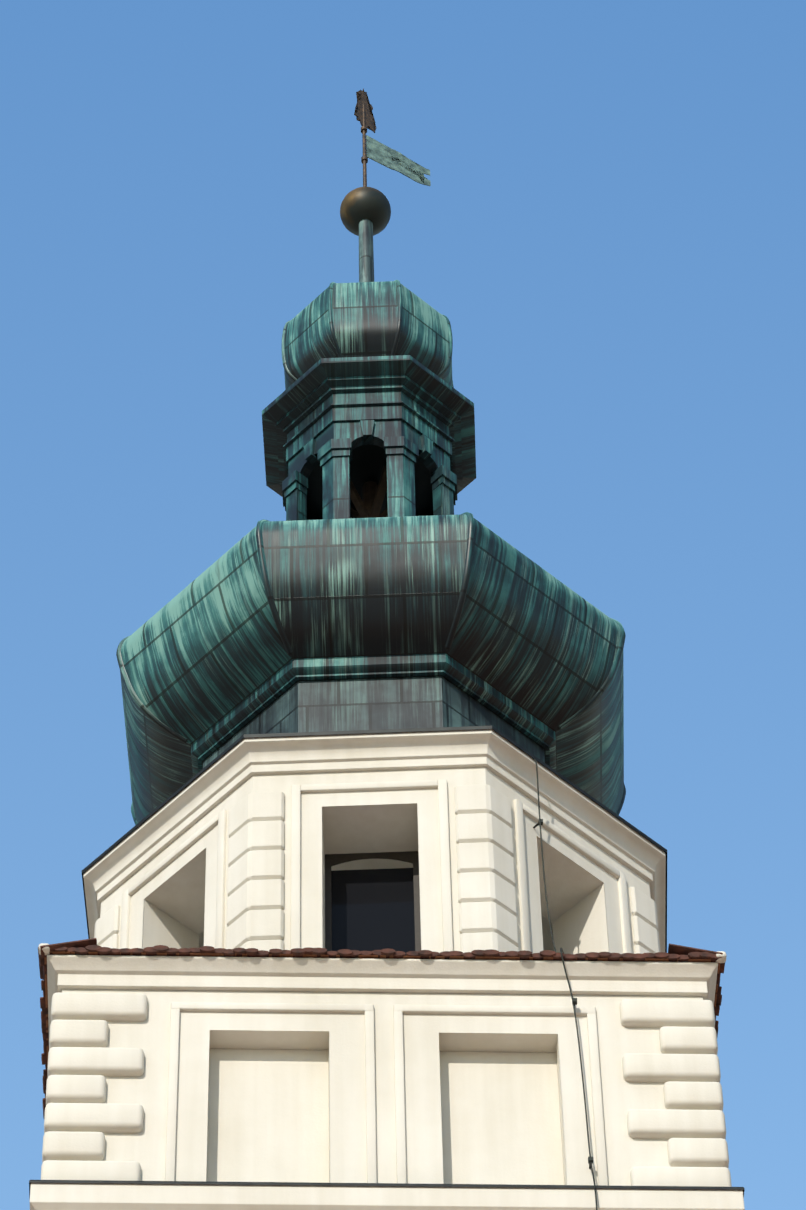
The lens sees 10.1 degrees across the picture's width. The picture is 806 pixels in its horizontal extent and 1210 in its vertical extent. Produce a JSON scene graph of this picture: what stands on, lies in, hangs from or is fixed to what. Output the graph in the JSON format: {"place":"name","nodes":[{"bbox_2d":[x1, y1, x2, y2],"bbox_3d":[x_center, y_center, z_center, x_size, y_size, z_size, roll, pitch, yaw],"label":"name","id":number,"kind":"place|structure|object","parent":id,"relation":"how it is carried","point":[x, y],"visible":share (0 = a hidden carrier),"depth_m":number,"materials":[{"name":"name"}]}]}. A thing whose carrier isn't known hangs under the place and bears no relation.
{"place":"outdoors","nodes":[
{"label":"outdoors","id":0,"kind":"place"},
{"bbox_2d":[288,420,449,519],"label":"lantern interior","id":1,"kind":"object","parent":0,"point":[367,463],"visible":0.19,"depth_m":41.99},
{"bbox_2d":[350,465,387,517],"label":"lantern timbers","id":2,"kind":"object","parent":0,"point":[370,504],"visible":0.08,"depth_m":41.97,"materials":[{"name":"brown wood"}]},
{"bbox_2d":[100,767,650,953],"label":"belfry walls","id":3,"kind":"structure","parent":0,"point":[173,904],"depth_m":35.75,"materials":[{"name":"beige paint"}]},
{"bbox_2d":[325,851,420,951],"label":"belfry window heads","id":4,"kind":"object","parent":3,"relation":"in","point":[412,857],"visible":0.42,"depth_m":35.58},
{"bbox_2d":[331,868,414,955],"bbox_3d":[-0.172,3.860,36.147,0.760,1.560,3.360,-2,-51,0],"label":"window pane","id":5,"kind":"structure","parent":4,"relation":"in","point":[372,909],"depth_m":35.33,"materials":[{"name":"black glass"}]},
{"bbox_2d":[83,729,665,951],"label":"cornice","id":6,"kind":"structure","parent":3,"relation":"attached to","point":[190,804],"depth_m":36.07,"materials":[{"name":"beige paint"}]},
{"bbox_2d":[82,726,666,952],"bbox_3d":[-0.206,2.573,37.736,4.726,0.850,4.726,-2,-51,0],"label":"cornice flashing","id":7,"kind":"object","parent":3,"relation":"on","point":[359,732],"visible":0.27,"depth_m":36.15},
{"bbox_2d":[203,676,544,767],"bbox_3d":[-0.219,2.080,38.346,2.870,1.120,2.870,-2,-51,0],"label":"dome base","id":8,"kind":"object","parent":7,"relation":"on","point":[370,704],"visible":0.23,"depth_m":37.71,"materials":[{"name":"grey metal"}]},
{"bbox_2d":[116,512,625,824],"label":"dome ribs","id":9,"kind":"object","parent":8,"relation":"on","point":[448,644],"visible":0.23,"depth_m":38.27,"materials":[{"name":"green metal"}]},
{"bbox_2d":[120,514,623,822],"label":"onion dome","id":10,"kind":"structure","parent":8,"relation":"on","point":[205,651],"depth_m":38.27,"materials":[{"name":"green metal"}]},
{"bbox_2d":[282,420,456,520],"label":"lantern piers","id":11,"kind":"structure","parent":10,"relation":"on","point":[401,454],"depth_m":41.38,"materials":[{"name":"green metal"}]},
{"bbox_2d":[262,355,475,496],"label":"lantern cornice","id":12,"kind":"structure","parent":11,"relation":"on","point":[318,398],"depth_m":42.19,"materials":[{"name":"green metal"}]},
{"bbox_2d":[284,281,452,389],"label":"upper dome","id":13,"kind":"structure","parent":12,"relation":"on","point":[365,319],"depth_m":43.11,"materials":[{"name":"green metal"}]},
{"bbox_2d":[359,219,373,281],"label":"finial pole","id":14,"kind":"object","parent":13,"relation":"on","point":[366,262],"visible":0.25,"depth_m":45.13,"materials":[{"name":"metal"}]},
{"bbox_2d":[340,187,390,235],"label":"finial ball","id":15,"kind":"object","parent":14,"relation":"on","point":[359,204],"visible":0.77,"depth_m":45.61,"materials":[{"name":"brown metal"}]},
{"bbox_2d":[361,104,367,186],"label":"weathervane rod","id":16,"kind":"object","parent":15,"relation":"on","point":[364,159],"visible":0.92,"depth_m":46.59,"materials":[{"name":"brown metal"}]},
{"bbox_2d":[354,88,375,132],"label":"finial ornament","id":17,"kind":"object","parent":16,"relation":"attached to","point":[362,99],"visible":0.94,"depth_m":47.21,"materials":[{"name":"brown metal"}]},
{"bbox_2d":[366,135,430,185],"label":"weather vane","id":18,"kind":"object","parent":16,"relation":"attached to","point":[385,155],"visible":1,"depth_m":46.86,"materials":[{"name":"green metal"}]},
{"bbox_2d":[282,280,453,387],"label":"dome ribs","id":19,"kind":"object","parent":13,"relation":"attached to","point":[338,351],"visible":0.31,"depth_m":43.14,"materials":[{"name":"green metal"}]},
{"bbox_2d":[191,653,555,776],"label":"dome molding","id":20,"kind":"structure","parent":8,"relation":"attached to","point":[251,707],"depth_m":38.00,"materials":[{"name":"green metal"}]},
{"bbox_2d":[120,780,631,952],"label":"belfry window frames","id":21,"kind":"structure","parent":3,"relation":"attached to","point":[220,818],"depth_m":35.52,"materials":[{"name":"beige paint"}]},
{"bbox_2d":[94,784,659,953],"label":"quoins","id":22,"kind":"object","parent":3,"relation":"attached to","point":[485,878],"visible":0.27,"depth_m":34.99,"materials":[{"name":"beige paint"}]},
{"bbox_2d":[533,819,592,1168],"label":"conductor brackets","id":23,"kind":"object","parent":3,"relation":"attached to","point":[574,1000],"visible":0.67,"depth_m":33.48,"materials":[{"name":"grey metal"}]},
{"bbox_2d":[62,989,702,1185],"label":"lower tower wall","id":24,"kind":"structure","parent":0,"point":[281,1097],"depth_m":32.97,"materials":[{"name":"beige paint"}]},
{"bbox_2d":[47,955,717,1035],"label":"cornice","id":25,"kind":"structure","parent":24,"relation":"attached to","point":[350,975],"depth_m":33.69,"materials":[{"name":"beige paint"}]},
{"bbox_2d":[39,943,726,962],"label":"eave corner caps","id":26,"kind":"object","parent":25,"relation":"attached to","point":[46,950],"visible":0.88,"depth_m":33.80,"materials":[{"name":"brown metal"}]},
{"bbox_2d":[165,1002,607,1185],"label":"shaft panel frames","id":27,"kind":"structure","parent":24,"relation":"attached to","point":[367,1010],"depth_m":33.12,"materials":[{"name":"white paint"}]},
{"bbox_2d":[0,0,805,1209],"label":"sky","id":28,"kind":"structure","parent":0,"point":[608,231],"materials":[{"name":"blue"}]},
{"label":"ground","id":29,"kind":"structure","parent":0,"visible":0},
{"bbox_2d":[30,1182,744,1209],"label":"cornice","id":30,"kind":"structure","parent":29,"relation":"on","point":[89,1196],"depth_m":31.85,"materials":[{"name":"paint"}]},
{"bbox_2d":[41,992,731,1186],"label":"quoins","id":31,"kind":"object","parent":30,"relation":"on","point":[81,1117],"visible":0.85,"depth_m":32.77,"materials":[{"name":"white paint"}]},
{"bbox_2d":[38,938,724,1117],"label":"eave tiles","id":32,"kind":"object","parent":31,"relation":"on","point":[680,953],"visible":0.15,"depth_m":33.76,"materials":[{"name":"brown tile"}]},
{"bbox_2d":[44,952,719,1077],"bbox_3d":[-0.227,4.442,35.427,5.000,0.288,5.000,1,-51,-2],"label":"flashing","id":33,"kind":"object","parent":31,"relation":"on","point":[371,956],"depth_m":33.78,"materials":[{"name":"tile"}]},
{"bbox_2d":[29,1180,744,1198],"bbox_3d":[-0.186,5.982,33.525,5.004,0.075,5.004,1,-51,-2],"label":"ledge flashing","id":34,"kind":"object","parent":30,"relation":"on","point":[375,1184],"visible":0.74,"depth_m":31.93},
{"bbox_2d":[532,757,597,1209],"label":"lightning conductor","id":35,"kind":"object","parent":29,"relation":"on","point":[561,951],"visible":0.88,"depth_m":33.60,"materials":[{"name":"grey metal"}]}
]}

